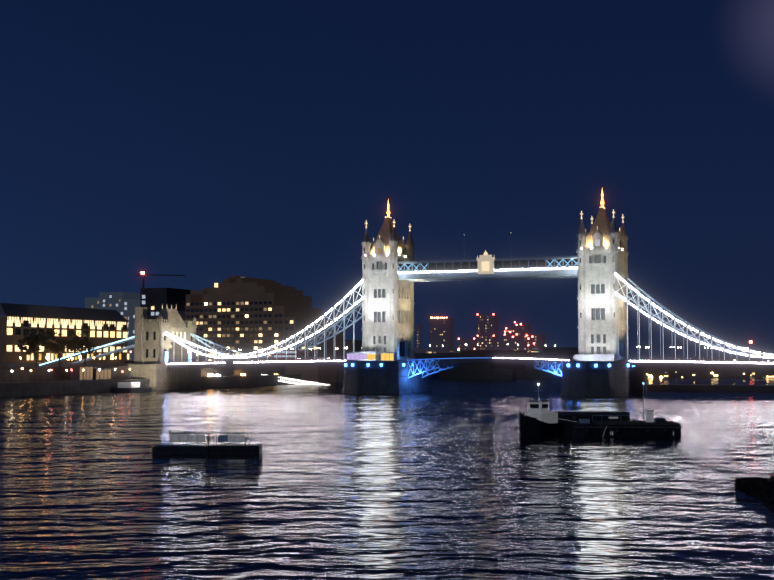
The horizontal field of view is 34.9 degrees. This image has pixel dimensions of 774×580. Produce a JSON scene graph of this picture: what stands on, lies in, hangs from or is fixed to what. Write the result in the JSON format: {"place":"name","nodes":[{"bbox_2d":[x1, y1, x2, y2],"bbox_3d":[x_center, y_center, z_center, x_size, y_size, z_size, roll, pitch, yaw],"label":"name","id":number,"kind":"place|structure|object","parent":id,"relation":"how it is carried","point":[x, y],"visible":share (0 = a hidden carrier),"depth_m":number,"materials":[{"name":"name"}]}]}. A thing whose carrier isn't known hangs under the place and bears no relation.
{"place":"outdoors","nodes":[
{"label":"outdoors","id":0,"kind":"place"},
{"bbox_2d":[0,307,683,396],"bbox_3d":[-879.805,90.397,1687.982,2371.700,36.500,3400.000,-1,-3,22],"label":"bank wharf","id":1,"kind":"structure","parent":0,"point":[24,379],"depth_m":472.89,"materials":[{"name":"stone"}]},
{"bbox_2d":[17,327,96,366],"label":"trees","id":2,"kind":"object","parent":1,"relation":"on","point":[76,342],"visible":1,"depth_m":469.85,"materials":[{"name":"plant"}]},
{"bbox_2d":[0,303,128,367],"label":"building","id":3,"kind":"structure","parent":1,"relation":"on","point":[100,327],"depth_m":563.30,"materials":[{"name":"stone"}]},
{"bbox_2d":[127,305,200,389],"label":"abutment tower","id":4,"kind":"structure","parent":1,"relation":"on","point":[159,347],"depth_m":498.02,"materials":[{"name":"stone"}]},
{"bbox_2d":[85,271,361,360],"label":"city blocks","id":5,"kind":"structure","parent":1,"relation":"on","point":[125,304],"depth_m":833.03,"materials":[{"name":"stone"}]},
{"bbox_2d":[184,276,352,383],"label":"tower hotel","id":6,"kind":"structure","parent":1,"relation":"on","point":[245,315],"depth_m":633.46,"materials":[{"name":"stone"}]},
{"bbox_2d":[0,359,773,579],"bbox_3d":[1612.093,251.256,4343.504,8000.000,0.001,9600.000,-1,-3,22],"label":"river","id":7,"kind":"structure","parent":0,"point":[452,479],"depth_m":124.13,"materials":[{"name":"liquid"}]},
{"bbox_2d":[152,430,261,454],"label":"floating platform","id":8,"kind":"structure","parent":7,"relation":"on","point":[231,448],"depth_m":166.39,"materials":[{"name":"metal"}]},
{"bbox_2d":[261,370,342,384],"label":"st katharine pier gangway","id":9,"kind":"object","parent":7,"relation":"in","point":[337,382],"visible":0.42,"depth_m":590.13,"materials":[{"name":"metal"}]},
{"bbox_2d":[341,351,432,393],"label":"pier","id":10,"kind":"structure","parent":7,"relation":"in","point":[369,372],"depth_m":449.30,"materials":[{"name":"stone"}]},
{"bbox_2d":[361,200,414,359],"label":"tower","id":11,"kind":"structure","parent":10,"relation":"on","point":[387,302],"depth_m":465.18,"materials":[{"name":"stone"}]},
{"bbox_2d":[39,280,363,367],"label":"side span","id":12,"kind":"object","parent":11,"relation":"attached to","point":[230,362],"visible":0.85,"depth_m":487.70,"materials":[{"name":"metal"}]},
{"bbox_2d":[124,340,773,390],"bbox_3d":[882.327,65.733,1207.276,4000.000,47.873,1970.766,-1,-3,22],"label":"shore and moored vessels","id":13,"kind":"structure","parent":7,"relation":"on","point":[481,371],"depth_m":826.40,"materials":[{"name":"stone"}]},
{"bbox_2d":[510,381,682,437],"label":"barge","id":14,"kind":"object","parent":7,"relation":"on","point":[539,419],"visible":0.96,"depth_m":202.93,"materials":[{"name":"metal"}]},
{"bbox_2d":[560,354,645,396],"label":"pier","id":15,"kind":"structure","parent":7,"relation":"in","point":[595,375],"depth_m":417.24,"materials":[{"name":"stone"}]},
{"bbox_2d":[407,354,573,378],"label":"bascule span","id":16,"kind":"object","parent":15,"relation":"attached to","point":[427,365],"visible":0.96,"depth_m":452.27,"materials":[{"name":"metal"}]},
{"bbox_2d":[188,344,747,362],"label":"bridge lamp standards","id":17,"kind":"object","parent":16,"relation":"on","point":[477,352],"visible":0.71,"depth_m":465.26,"materials":[{"name":"metal"}]},
{"bbox_2d":[576,190,629,359],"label":"tower","id":18,"kind":"structure","parent":15,"relation":"on","point":[602,252],"depth_m":433.81,"materials":[{"name":"stone"}]},
{"bbox_2d":[398,250,577,281],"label":"walkways","id":19,"kind":"structure","parent":18,"relation":"attached to","point":[485,266],"depth_m":450.86,"materials":[{"name":"metal"}]},
{"bbox_2d":[734,476,773,512],"bbox_3d":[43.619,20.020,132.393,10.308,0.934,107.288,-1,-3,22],"label":"boat","id":20,"kind":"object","parent":7,"relation":"on","point":[761,489],"visible":1,"depth_m":119.13,"materials":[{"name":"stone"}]},
{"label":"abutment tower","id":21,"kind":"object","parent":7,"relation":"in","visible":0},
{"bbox_2d":[615,273,773,367],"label":"side span","id":22,"kind":"object","parent":21,"relation":"on","point":[702,363],"visible":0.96,"depth_m":423.47,"materials":[{"name":"metal"}]},
{"bbox_2d":[273,350,768,361],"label":"bridge traffic","id":23,"kind":"object","parent":22,"relation":"on","point":[290,354],"visible":0.67,"depth_m":483.11,"materials":[{"name":"metal"}]},
{"bbox_2d":[0,0,773,358],"label":"sky","id":24,"kind":"structure","parent":0,"point":[208,142],"materials":[{"name":"blue"}]},
{"bbox_2d":[417,313,545,351],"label":"distant buildings","id":25,"kind":"structure","parent":0,"point":[442,333],"depth_m":3800.57,"materials":[{"name":"glass"}]}
]}

